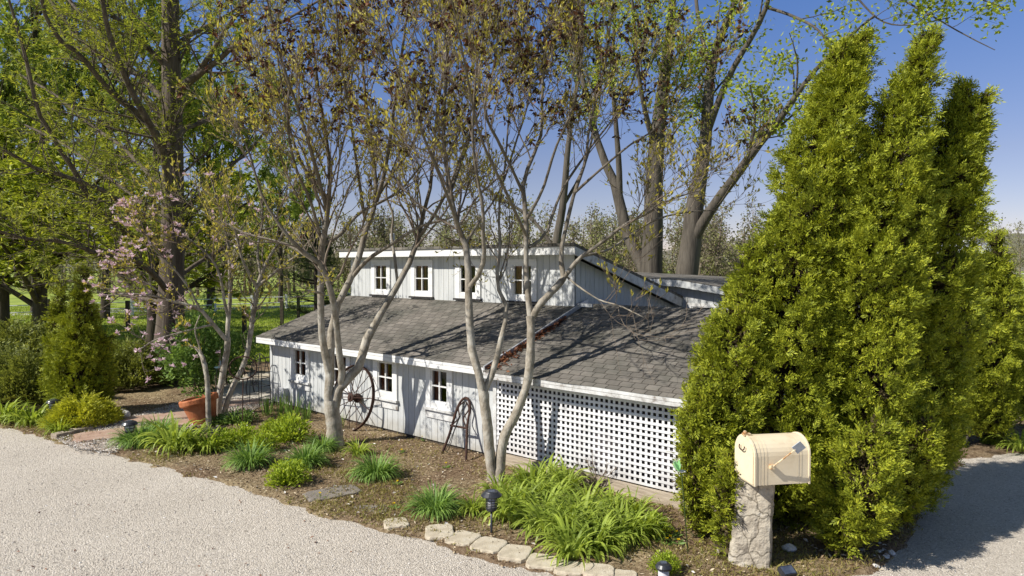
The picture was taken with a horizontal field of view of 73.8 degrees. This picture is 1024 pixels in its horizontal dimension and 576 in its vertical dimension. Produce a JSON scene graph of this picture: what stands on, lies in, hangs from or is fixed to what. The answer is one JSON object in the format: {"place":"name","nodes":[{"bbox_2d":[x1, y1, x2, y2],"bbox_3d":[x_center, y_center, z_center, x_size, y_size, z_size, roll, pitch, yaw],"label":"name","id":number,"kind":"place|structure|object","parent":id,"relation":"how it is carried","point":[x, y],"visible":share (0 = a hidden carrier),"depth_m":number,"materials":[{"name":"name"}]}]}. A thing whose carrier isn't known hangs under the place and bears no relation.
{"place":"outdoors","nodes":[
{"label":"outdoors","id":0,"kind":"place"},
{"bbox_2d":[4,305,313,362],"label":"grass","id":1,"kind":"structure","parent":0,"point":[136,329],"depth_m":35.65,"materials":[{"name":"plant"}]},
{"bbox_2d":[56,396,269,453],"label":"path","id":2,"kind":"structure","parent":0,"point":[101,449],"depth_m":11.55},
{"bbox_2d":[121,411,186,423],"bbox_3d":[-6.814,2.496,13.216,1.344,0.030,0.633,-1,2,-29],"label":"flagstone","id":3,"kind":"object","parent":2,"relation":"on","point":[177,415],"visible":0.52,"depth_m":13.19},
{"bbox_2d":[178,392,218,424],"bbox_3d":[-5.867,2.270,12.794,0.688,0.609,0.690,0,2,0],"label":"terracotta pot","id":4,"kind":"object","parent":2,"relation":"on","point":[194,408],"visible":0.78,"depth_m":12.56,"materials":[{"name":"ceramic"}]},
{"bbox_2d":[153,294,239,396],"bbox_3d":[-7.274,1.319,15.734,1.787,2.387,1.898,-2,3,-43],"label":"leafy shrub","id":5,"kind":"object","parent":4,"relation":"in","point":[193,369],"visible":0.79,"depth_m":15.51,"materials":[{"name":"green plant"}]},
{"bbox_2d":[249,353,270,406],"bbox_3d":[-5.337,1.936,14.454,0.425,1.118,0.281,2,3,41],"label":"obelisk trellis","id":6,"kind":"object","parent":2,"relation":"on","point":[252,383],"visible":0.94,"depth_m":14.43,"materials":[{"name":"black metal"}]},
{"bbox_2d":[211,372,269,398],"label":"patio","id":7,"kind":"structure","parent":0,"point":[237,392],"depth_m":16.11,"materials":[{"name":"concrete"}]},
{"bbox_2d":[271,217,350,328],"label":"pine tree","id":8,"kind":"object","parent":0,"point":[306,280],"visible":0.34,"depth_m":21.27,"materials":[{"name":"green plant"}]},
{"bbox_2d":[0,428,1023,575],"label":"driveway","id":9,"kind":"structure","parent":0,"point":[984,490],"depth_m":7.72,"materials":[{"name":"gravel"}]},
{"bbox_2d":[0,361,1023,575],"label":"flower bed","id":10,"kind":"object","parent":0,"point":[977,448],"visible":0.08,"depth_m":9.28,"materials":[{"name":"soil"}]},
{"bbox_2d":[0,338,40,403],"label":"juniper","id":11,"kind":"object","parent":10,"relation":"on","point":[2,342],"visible":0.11,"depth_m":15.14,"materials":[{"name":"green plant"}]},
{"bbox_2d":[0,342,45,406],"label":"juniper","id":12,"kind":"object","parent":10,"relation":"on","point":[12,377],"visible":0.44,"depth_m":14.21,"materials":[{"name":"green plant"}]},
{"bbox_2d":[0,315,49,353],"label":"juniper","id":13,"kind":"object","parent":10,"relation":"on","point":[30,336],"visible":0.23,"depth_m":18.77,"materials":[{"name":"green plant"}]},
{"bbox_2d":[0,395,55,428],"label":"daylily","id":14,"kind":"object","parent":10,"relation":"on","point":[26,419],"visible":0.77,"depth_m":12.59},
{"bbox_2d":[35,416,76,437],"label":"daylily","id":15,"kind":"object","parent":10,"relation":"on","point":[60,428],"visible":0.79,"depth_m":11.95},
{"bbox_2d":[34,259,122,414],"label":"arborvitae","id":16,"kind":"object","parent":10,"relation":"on","point":[78,356],"visible":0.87,"depth_m":13.32,"materials":[{"name":"plant"}]},
{"bbox_2d":[36,389,125,430],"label":"golden juniper","id":17,"kind":"object","parent":10,"relation":"on","point":[106,412],"visible":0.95,"depth_m":12.49,"materials":[{"name":"yellow plant"}]},
{"bbox_2d":[51,420,117,438],"bbox_3d":[-7.640,2.546,12.253,0.169,0.151,1.179,1,2,21],"label":"path edging","id":18,"kind":"object","parent":10,"relation":"on","point":[72,431],"visible":0.51,"depth_m":12.02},
{"bbox_2d":[104,417,167,450],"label":"grassy clump","id":19,"kind":"object","parent":10,"relation":"on","point":[122,440],"visible":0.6,"depth_m":11.10,"materials":[{"name":"plant"}]},
{"bbox_2d":[108,335,175,391],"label":"juniper","id":20,"kind":"object","parent":10,"relation":"on","point":[128,359],"visible":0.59,"depth_m":16.35,"materials":[{"name":"green plant"}]},
{"bbox_2d":[129,411,212,457],"bbox_3d":[-5.415,2.292,10.925,1.256,0.570,1.268,0,2,-7],"label":"daylily","id":21,"kind":"object","parent":10,"relation":"on","point":[165,432],"visible":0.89,"depth_m":10.80,"materials":[{"name":"plant"}]},
{"bbox_2d":[162,421,218,454],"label":"daylily","id":22,"kind":"object","parent":10,"relation":"on","point":[189,441],"visible":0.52,"depth_m":10.91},
{"bbox_2d":[181,315,211,426],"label":"magnolia sapling","id":23,"kind":"object","parent":10,"relation":"on","point":[207,387],"visible":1,"depth_m":12.49,"materials":[{"name":"grey plant"}]},
{"bbox_2d":[82,159,311,415],"bbox_3d":[-6.046,0.125,13.005,4.296,5.165,2.720,0,2,-7],"label":"pink magnolia tree","id":24,"kind":"object","parent":10,"relation":"on","point":[226,337],"visible":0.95,"depth_m":13.12,"materials":[{"name":"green plant"}]},
{"bbox_2d":[183,424,231,455],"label":"daylily","id":25,"kind":"object","parent":10,"relation":"on","point":[206,447],"visible":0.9,"depth_m":10.81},
{"bbox_2d":[206,427,240,452],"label":"lime perennial","id":26,"kind":"object","parent":10,"relation":"on","point":[224,436],"visible":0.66,"depth_m":11.02,"materials":[{"name":"green plant"}]},
{"bbox_2d":[204,313,260,385],"bbox_3d":[-6.979,1.539,16.704,1.546,1.922,1.667,-2,3,-41],"label":"leafy shrub","id":27,"kind":"object","parent":10,"relation":"on","point":[237,364],"visible":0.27,"depth_m":16.62,"materials":[{"name":"green plant"}]},
{"bbox_2d":[215,407,259,424],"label":"perennial","id":28,"kind":"object","parent":10,"relation":"on","point":[247,414],"visible":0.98,"depth_m":12.70,"materials":[{"name":"green plant"}]},
{"bbox_2d":[226,421,258,447],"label":"lime perennial","id":29,"kind":"object","parent":10,"relation":"on","point":[244,435],"visible":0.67,"depth_m":11.23,"materials":[{"name":"green plant"}]},
{"bbox_2d":[215,437,284,471],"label":"grassy clump","id":30,"kind":"object","parent":10,"relation":"on","point":[248,457],"visible":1,"depth_m":10.01,"materials":[{"name":"plant"}]},
{"bbox_2d":[244,428,280,451],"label":"lime perennial","id":31,"kind":"object","parent":10,"relation":"on","point":[270,439],"visible":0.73,"depth_m":10.90,"materials":[{"name":"green plant"}]},
{"bbox_2d":[262,457,312,489],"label":"lime perennial","id":32,"kind":"object","parent":10,"relation":"on","point":[284,473],"visible":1,"depth_m":9.22,"materials":[{"name":"green plant"}]},
{"bbox_2d":[269,410,314,445],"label":"lime perennial","id":33,"kind":"object","parent":10,"relation":"on","point":[294,423],"visible":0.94,"depth_m":11.47,"materials":[{"name":"green plant"}]},
{"bbox_2d":[280,440,333,470],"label":"grassy clump","id":34,"kind":"object","parent":10,"relation":"on","point":[308,457],"visible":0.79,"depth_m":10.03,"materials":[{"name":"plant"}]},
{"bbox_2d":[300,433,343,452],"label":"grassy clump","id":35,"kind":"object","parent":10,"relation":"on","point":[330,444],"visible":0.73,"depth_m":10.86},
{"bbox_2d":[302,484,361,501],"bbox_3d":[-2.342,2.671,8.903,0.724,0.030,0.430,-1,2,-35],"label":"flat stone","id":36,"kind":"object","parent":10,"relation":"on","point":[309,494],"visible":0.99,"depth_m":8.87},
{"bbox_2d":[106,0,590,446],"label":"magnolia tree","id":37,"kind":"object","parent":10,"relation":"on","point":[332,400],"visible":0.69,"depth_m":10.33,"materials":[{"name":"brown plant"}]},
{"bbox_2d":[334,365,374,430],"bbox_3d":[-2.921,2.010,12.511,1.200,1.184,0.320,2,3,41],"label":"wagon wheel","id":38,"kind":"object","parent":10,"relation":"on","point":[355,398],"visible":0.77,"depth_m":12.40,"materials":[{"name":"metal"}]},
{"bbox_2d":[339,436,376,457],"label":"daylily","id":39,"kind":"object","parent":10,"relation":"on","point":[362,450],"visible":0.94,"depth_m":10.62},
{"bbox_2d":[344,448,404,485],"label":"grassy clump","id":40,"kind":"object","parent":10,"relation":"on","point":[368,469],"visible":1,"depth_m":9.46,"materials":[{"name":"plant"}]},
{"bbox_2d":[399,480,468,522],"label":"grassy clump","id":41,"kind":"object","parent":10,"relation":"on","point":[436,503],"visible":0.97,"depth_m":8.13,"materials":[{"name":"plant"}]},
{"bbox_2d":[425,523,453,540],"bbox_3d":[-0.808,2.706,7.585,0.325,0.042,0.390,0,2,-8],"label":"edging stone","id":42,"kind":"object","parent":10,"relation":"on","point":[430,535],"visible":0.98,"depth_m":7.54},
{"bbox_2d":[441,397,470,460],"bbox_3d":[-0.801,2.188,10.663,0.586,0.924,0.370,2,3,41],"label":"iron frame","id":43,"kind":"object","parent":10,"relation":"on","point":[460,403],"visible":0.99,"depth_m":10.71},
{"bbox_2d":[0,405,924,575],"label":"weeds","id":44,"kind":"object","parent":10,"relation":"on","point":[383,518],"visible":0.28,"depth_m":8.09,"materials":[{"name":"plant"}]},
{"bbox_2d":[445,530,481,545],"bbox_3d":[-0.533,2.723,7.421,0.332,0.040,0.352,1,2,27],"label":"edging stone","id":45,"kind":"object","parent":10,"relation":"on","point":[461,537],"visible":0.92,"depth_m":7.37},
{"bbox_2d":[451,486,486,518],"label":"daylily","id":46,"kind":"object","parent":10,"relation":"on","point":[467,507],"visible":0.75,"depth_m":8.12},
{"bbox_2d":[470,536,507,553],"bbox_3d":[-0.245,2.717,7.214,0.356,0.041,0.356,1,2,24],"label":"edging stone","id":47,"kind":"object","parent":10,"relation":"on","point":[486,544],"visible":0.99,"depth_m":7.17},
{"bbox_2d":[481,489,501,532],"bbox_3d":[-0.229,2.505,7.608,0.235,0.497,0.235,0,2,0],"label":"solar light","id":48,"kind":"object","parent":10,"relation":"on","point":[491,496],"visible":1,"depth_m":7.56,"materials":[{"name":"black plastic"}]},
{"bbox_2d":[470,469,523,499],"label":"daylily","id":49,"kind":"object","parent":10,"relation":"on","point":[485,486],"visible":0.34,"depth_m":8.74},
{"bbox_2d":[473,483,531,528],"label":"daylily","id":50,"kind":"object","parent":10,"relation":"on","point":[501,515],"visible":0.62,"depth_m":7.94,"materials":[{"name":"plant"}]},
{"bbox_2d":[497,544,532,562],"bbox_3d":[0.033,2.732,7.040,0.336,0.040,0.371,1,2,17],"label":"edging stone","id":51,"kind":"object","parent":10,"relation":"on","point":[507,552],"visible":0.98,"depth_m":6.98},
{"bbox_2d":[496,480,550,516],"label":"daylily","id":52,"kind":"object","parent":10,"relation":"on","point":[515,502],"visible":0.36,"depth_m":8.05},
{"bbox_2d":[503,496,554,538],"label":"daylily","id":53,"kind":"object","parent":10,"relation":"on","point":[523,523],"visible":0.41,"depth_m":7.64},
{"bbox_2d":[498,457,563,489],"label":"daylily","id":54,"kind":"object","parent":10,"relation":"on","point":[532,472],"visible":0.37,"depth_m":8.98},
{"bbox_2d":[502,481,572,524],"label":"daylily","id":55,"kind":"object","parent":10,"relation":"on","point":[544,497],"visible":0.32,"depth_m":8.07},
{"bbox_2d":[525,553,556,570],"bbox_3d":[0.311,2.748,6.851,0.344,0.041,0.328,0,2,11],"label":"edging stone","id":56,"kind":"object","parent":10,"relation":"on","point":[533,561],"visible":0.73,"depth_m":6.79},
{"bbox_2d":[509,496,581,546],"bbox_3d":[0.365,2.534,7.452,0.864,0.351,0.942,0,2,3],"label":"daylily","id":57,"kind":"object","parent":10,"relation":"on","point":[535,510],"visible":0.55,"depth_m":7.50,"materials":[{"name":"plant"}]},
{"bbox_2d":[512,453,578,483],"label":"daylily","id":58,"kind":"object","parent":10,"relation":"on","point":[554,464],"visible":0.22,"depth_m":9.26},
{"bbox_2d":[310,0,782,482],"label":"magnolia tree","id":59,"kind":"object","parent":10,"relation":"on","point":[461,12],"visible":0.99,"depth_m":9.41,"materials":[{"name":"brown plant"}]},
{"bbox_2d":[515,474,582,502],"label":"daylily","id":60,"kind":"object","parent":10,"relation":"on","point":[566,486],"visible":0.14,"depth_m":8.47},
{"bbox_2d":[534,455,595,493],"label":"daylily","id":61,"kind":"object","parent":10,"relation":"on","point":[576,478],"visible":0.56,"depth_m":8.90,"materials":[{"name":"plant"}]},
{"bbox_2d":[532,492,601,545],"bbox_3d":[0.615,2.507,7.427,0.797,0.384,0.845,1,2,29],"label":"daylily","id":62,"kind":"object","parent":10,"relation":"on","point":[556,523],"visible":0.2,"depth_m":7.48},
{"bbox_2d":[528,510,608,570],"bbox_3d":[0.549,2.561,6.976,0.857,0.351,0.934,1,2,35],"label":"daylily","id":63,"kind":"object","parent":10,"relation":"on","point":[560,545],"visible":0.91,"depth_m":6.95,"materials":[{"name":"plant"}]},
{"bbox_2d":[553,560,585,575],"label":"edging stone","id":64,"kind":"object","parent":10,"relation":"on","point":[572,568],"visible":0.82,"depth_m":6.65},
{"bbox_2d":[545,482,621,527],"bbox_3d":[0.814,2.488,7.800,0.928,0.419,0.919,-1,2,-37],"label":"daylily","id":65,"kind":"object","parent":10,"relation":"on","point":[586,502],"visible":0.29,"depth_m":7.88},
{"bbox_2d":[548,507,634,562],"bbox_3d":[0.816,2.547,7.140,0.932,0.360,0.855,0,2,8],"label":"daylily","id":66,"kind":"object","parent":10,"relation":"on","point":[610,548],"visible":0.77,"depth_m":7.01,"materials":[{"name":"plant"}]},
{"bbox_2d":[559,477,624,507],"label":"daylily","id":67,"kind":"object","parent":10,"relation":"on","point":[586,491],"visible":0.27,"depth_m":8.42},
{"bbox_2d":[570,450,618,489],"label":"bare bush","id":68,"kind":"object","parent":10,"relation":"on","point":[590,481],"visible":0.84,"depth_m":8.99,"materials":[{"name":"brown plant"}]},
{"bbox_2d":[582,563,614,575],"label":"edging stone","id":69,"kind":"object","parent":10,"relation":"on","point":[595,569],"visible":0.95,"depth_m":6.59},
{"bbox_2d":[588,478,639,512],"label":"daylily","id":70,"kind":"object","parent":10,"relation":"on","point":[609,494],"visible":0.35,"depth_m":8.17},
{"bbox_2d":[594,504,662,551],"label":"daylily","id":71,"kind":"object","parent":10,"relation":"on","point":[636,520],"visible":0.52,"depth_m":7.26,"materials":[{"name":"plant"}]},
{"bbox_2d":[606,485,663,520],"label":"daylily","id":72,"kind":"object","parent":10,"relation":"on","point":[635,507],"visible":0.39,"depth_m":7.98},
{"bbox_2d":[618,501,676,544],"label":"daylily","id":73,"kind":"object","parent":10,"relation":"on","point":[647,530],"visible":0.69,"depth_m":7.34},
{"bbox_2d":[639,511,673,539],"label":"lime perennial","id":74,"kind":"object","parent":10,"relation":"on","point":[648,517],"visible":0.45,"depth_m":7.48,"materials":[{"name":"green plant"}]},
{"bbox_2d":[647,548,681,575],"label":"lime perennial","id":75,"kind":"object","parent":10,"relation":"on","point":[666,556],"visible":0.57,"depth_m":6.60,"materials":[{"name":"green plant"}]},
{"bbox_2d":[666,232,780,559],"bbox_3d":[2.312,1.084,7.549,1.118,3.446,1.778,2,3,40],"label":"arborvitae","id":76,"kind":"object","parent":10,"relation":"on","point":[710,429],"visible":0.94,"depth_m":7.41,"materials":[{"name":"plant"}]},
{"bbox_2d":[728,476,774,568],"bbox_3d":[2.410,2.330,6.860,0.429,0.910,0.355,1,2,23],"label":"stone post","id":77,"kind":"object","parent":10,"relation":"on","point":[751,540],"visible":0.76,"depth_m":6.72,"materials":[{"name":"stone"}]},
{"bbox_2d":[735,430,810,486],"bbox_3d":[2.548,1.637,6.647,0.616,0.494,0.522,0,2,-9],"label":"mailbox","id":78,"kind":"object","parent":77,"relation":"on","point":[773,459],"visible":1,"depth_m":6.55,"materials":[{"name":"beige paint"}]},
{"bbox_2d":[735,436,753,484],"bbox_3d":[2.254,1.657,6.667,0.041,0.420,0.361,0,2,-9],"label":"door","id":79,"kind":"structure","parent":78,"relation":"in","point":[744,453],"depth_m":6.63,"materials":[{"name":"beige paint"}]},
{"bbox_2d":[727,23,886,531],"bbox_3d":[3.313,-0.163,7.876,2.096,5.860,1.815,0,2,0],"label":"arborvitae","id":80,"kind":"object","parent":10,"relation":"on","point":[834,108],"visible":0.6,"depth_m":7.64,"materials":[{"name":"plant"}]},
{"bbox_2d":[765,20,956,524],"bbox_3d":[3.968,-0.183,7.907,1.820,5.806,1.810,-2,3,-41],"label":"arborvitae","id":81,"kind":"object","parent":10,"relation":"on","point":[905,132],"visible":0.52,"depth_m":7.53,"materials":[{"name":"plant"}]},
{"bbox_2d":[794,403,948,559],"bbox_3d":[3.810,1.958,7.220,1.861,1.569,1.136,-2,2,-39],"label":"arborvitae","id":82,"kind":"object","parent":10,"relation":"on","point":[862,495],"visible":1,"depth_m":6.87,"materials":[{"name":"plant"}]},
{"bbox_2d":[853,72,1012,515],"bbox_3d":[4.906,0.029,8.201,1.833,5.278,1.605,0,2,0],"label":"arborvitae","id":83,"kind":"object","parent":10,"relation":"on","point":[961,150],"visible":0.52,"depth_m":7.86,"materials":[{"name":"plant"}]},
{"bbox_2d":[924,226,1023,444],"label":"arborvitae","id":84,"kind":"object","parent":10,"relation":"on","point":[999,394],"visible":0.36,"depth_m":10.97,"materials":[{"name":"green plant"}]},
{"bbox_2d":[983,428,1023,452],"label":"daylily","id":85,"kind":"object","parent":10,"relation":"on","point":[1019,446],"visible":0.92,"depth_m":10.97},
{"bbox_2d":[0,0,1023,252],"label":"sky","id":86,"kind":"structure","parent":0,"point":[1004,65],"materials":[{"name":"blue"}]},
{"bbox_2d":[9,271,1023,360],"bbox_3d":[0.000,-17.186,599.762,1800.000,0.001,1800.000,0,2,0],"label":"ground","id":87,"kind":"structure","parent":0,"point":[14,300],"depth_m":59.86,"materials":[{"name":"plant"}]},
{"bbox_2d":[0,0,90,213],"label":"tall tree","id":88,"kind":"object","parent":87,"relation":"on","point":[5,40],"visible":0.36,"depth_m":33.53,"materials":[{"name":"green plant"}]},
{"bbox_2d":[0,115,104,332],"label":"orchard tree","id":89,"kind":"object","parent":87,"relation":"on","point":[4,305],"visible":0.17,"depth_m":27.28,"materials":[{"name":"green plant"}]},
{"bbox_2d":[0,0,122,313],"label":"tall tree","id":90,"kind":"object","parent":87,"relation":"on","point":[36,32],"visible":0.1,"depth_m":40.02,"materials":[{"name":"green plant"}]},
{"bbox_2d":[0,91,157,327],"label":"orchard tree","id":91,"kind":"object","parent":87,"relation":"on","point":[36,305],"visible":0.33,"depth_m":26.23,"materials":[{"name":"green plant"}]},
{"bbox_2d":[0,0,213,319],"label":"tall tree","id":92,"kind":"object","parent":87,"relation":"on","point":[95,91],"visible":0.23,"depth_m":37.50,"materials":[{"name":"green plant"}]},
{"bbox_2d":[6,118,277,349],"bbox_3d":[-12.492,-2.004,24.175,10.979,8.533,7.410,1,2,31],"label":"orchard tree","id":93,"kind":"object","parent":87,"relation":"on","point":[200,268],"visible":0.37,"depth_m":23.71,"materials":[{"name":"green plant"}]},
{"bbox_2d":[0,0,332,386],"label":"bald cypress tree","id":94,"kind":"object","parent":87,"relation":"on","point":[167,140],"visible":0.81,"depth_m":16.59,"materials":[{"name":"green plant"}]},
{"bbox_2d":[48,297,299,335],"bbox_3d":[-17.450,1.245,33.861,12.250,1.330,9.750,0,2,0],"label":"wire fence","id":95,"kind":"object","parent":87,"relation":"on","point":[244,328],"visible":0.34,"depth_m":32.79,"materials":[{"name":"grey metal"}]},
{"bbox_2d":[10,293,350,315],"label":"white fence","id":96,"kind":"object","parent":87,"relation":"on","point":[132,307],"visible":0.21,"depth_m":43.57,"materials":[{"name":"paint"}]},
{"bbox_2d":[127,0,299,308],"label":"tall tree","id":97,"kind":"object","parent":87,"relation":"on","point":[216,149],"visible":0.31,"depth_m":44.25,"materials":[{"name":"green plant"}]},
{"bbox_2d":[238,125,326,301],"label":"tall tree","id":98,"kind":"object","parent":87,"relation":"on","point":[295,210],"visible":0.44,"depth_m":54.23,"materials":[{"name":"green plant"}]},
{"bbox_2d":[11,191,1023,299],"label":"woodland","id":99,"kind":"object","parent":87,"relation":"on","point":[713,261],"visible":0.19,"depth_m":68.50,"materials":[{"name":"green plant"}]},
{"bbox_2d":[478,6,610,242],"bbox_3d":[1.465,-4.631,27.579,5.865,13.518,3.376,1,2,28],"label":"slim tree","id":100,"kind":"object","parent":87,"relation":"on","point":[564,199],"visible":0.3,"depth_m":25.81,"materials":[{"name":"plant"}]},
{"bbox_2d":[256,233,859,508],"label":"garden house","id":101,"kind":"structure","parent":87,"relation":"on","point":[585,396],"depth_m":11.39,"materials":[{"name":"paint"}]},
{"bbox_2d":[288,347,310,390],"bbox_3d":[-4.309,1.612,13.926,0.730,0.910,0.147,2,3,41],"label":"window","id":102,"kind":"structure","parent":101,"relation":"in","point":[298,380],"depth_m":13.96,"materials":[{"name":"white paint"}]},
{"bbox_2d":[334,354,350,399],"bbox_3d":[-3.272,1.642,13.032,0.730,0.910,0.147,2,3,41],"label":"window","id":103,"kind":"structure","parent":101,"relation":"in","point":[348,358],"depth_m":12.90,"materials":[{"name":"white paint"}]},
{"bbox_2d":[369,260,390,296],"bbox_3d":[-2.951,-0.222,15.429,0.720,0.815,0.147,2,3,41],"label":"window","id":104,"kind":"structure","parent":101,"relation":"in","point":[377,266],"depth_m":15.46,"materials":[{"name":"white paint"}]},
{"bbox_2d":[370,359,398,409],"bbox_3d":[-2.240,1.672,12.141,0.720,0.910,0.147,2,3,41],"label":"window","id":105,"kind":"structure","parent":101,"relation":"in","point":[385,398],"depth_m":12.14,"materials":[{"name":"white paint"}]},
{"bbox_2d":[408,260,433,298],"bbox_3d":[-1.907,-0.192,14.527,0.740,0.815,0.147,2,3,41],"label":"window","id":106,"kind":"structure","parent":101,"relation":"in","point":[418,267],"depth_m":14.55,"materials":[{"name":"white paint"}]},
{"bbox_2d":[423,367,453,421],"bbox_3d":[-1.185,1.703,11.228,0.690,0.910,0.147,2,3,41],"label":"window","id":107,"kind":"structure","parent":101,"relation":"in","point":[436,408],"depth_m":11.24,"materials":[{"name":"white paint"}]},
{"bbox_2d":[453,259,481,300],"bbox_3d":[-0.879,-0.161,13.613,0.750,0.815,0.110,2,3,41],"label":"window","id":108,"kind":"structure","parent":101,"relation":"in","point":[459,294],"depth_m":13.71,"materials":[{"name":"white paint"}]},
{"bbox_2d":[506,259,536,303],"bbox_3d":[0.207,-0.130,12.701,0.750,0.815,0.147,2,3,41],"label":"window","id":109,"kind":"structure","parent":101,"relation":"in","point":[516,292],"depth_m":12.78,"materials":[{"name":"white paint"}]},
{"bbox_2d":[486,316,566,371],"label":"leaf litter","id":110,"kind":"object","parent":101,"relation":"on","point":[520,346],"visible":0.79,"depth_m":10.64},
{"bbox_2d":[544,0,717,272],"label":"maple tree","id":111,"kind":"object","parent":87,"relation":"on","point":[654,264],"visible":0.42,"depth_m":21.19,"materials":[{"name":"green plant"}]},
{"bbox_2d":[669,0,1022,274],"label":"maple tree","id":112,"kind":"object","parent":87,"relation":"on","point":[695,224],"visible":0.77,"depth_m":18.88,"materials":[{"name":"green plant"}]},
{"bbox_2d":[63,233,1023,270],"bbox_3d":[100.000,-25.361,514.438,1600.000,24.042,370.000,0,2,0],"label":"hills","id":113,"kind":"structure","parent":0,"point":[1022,235],"depth_m":390.33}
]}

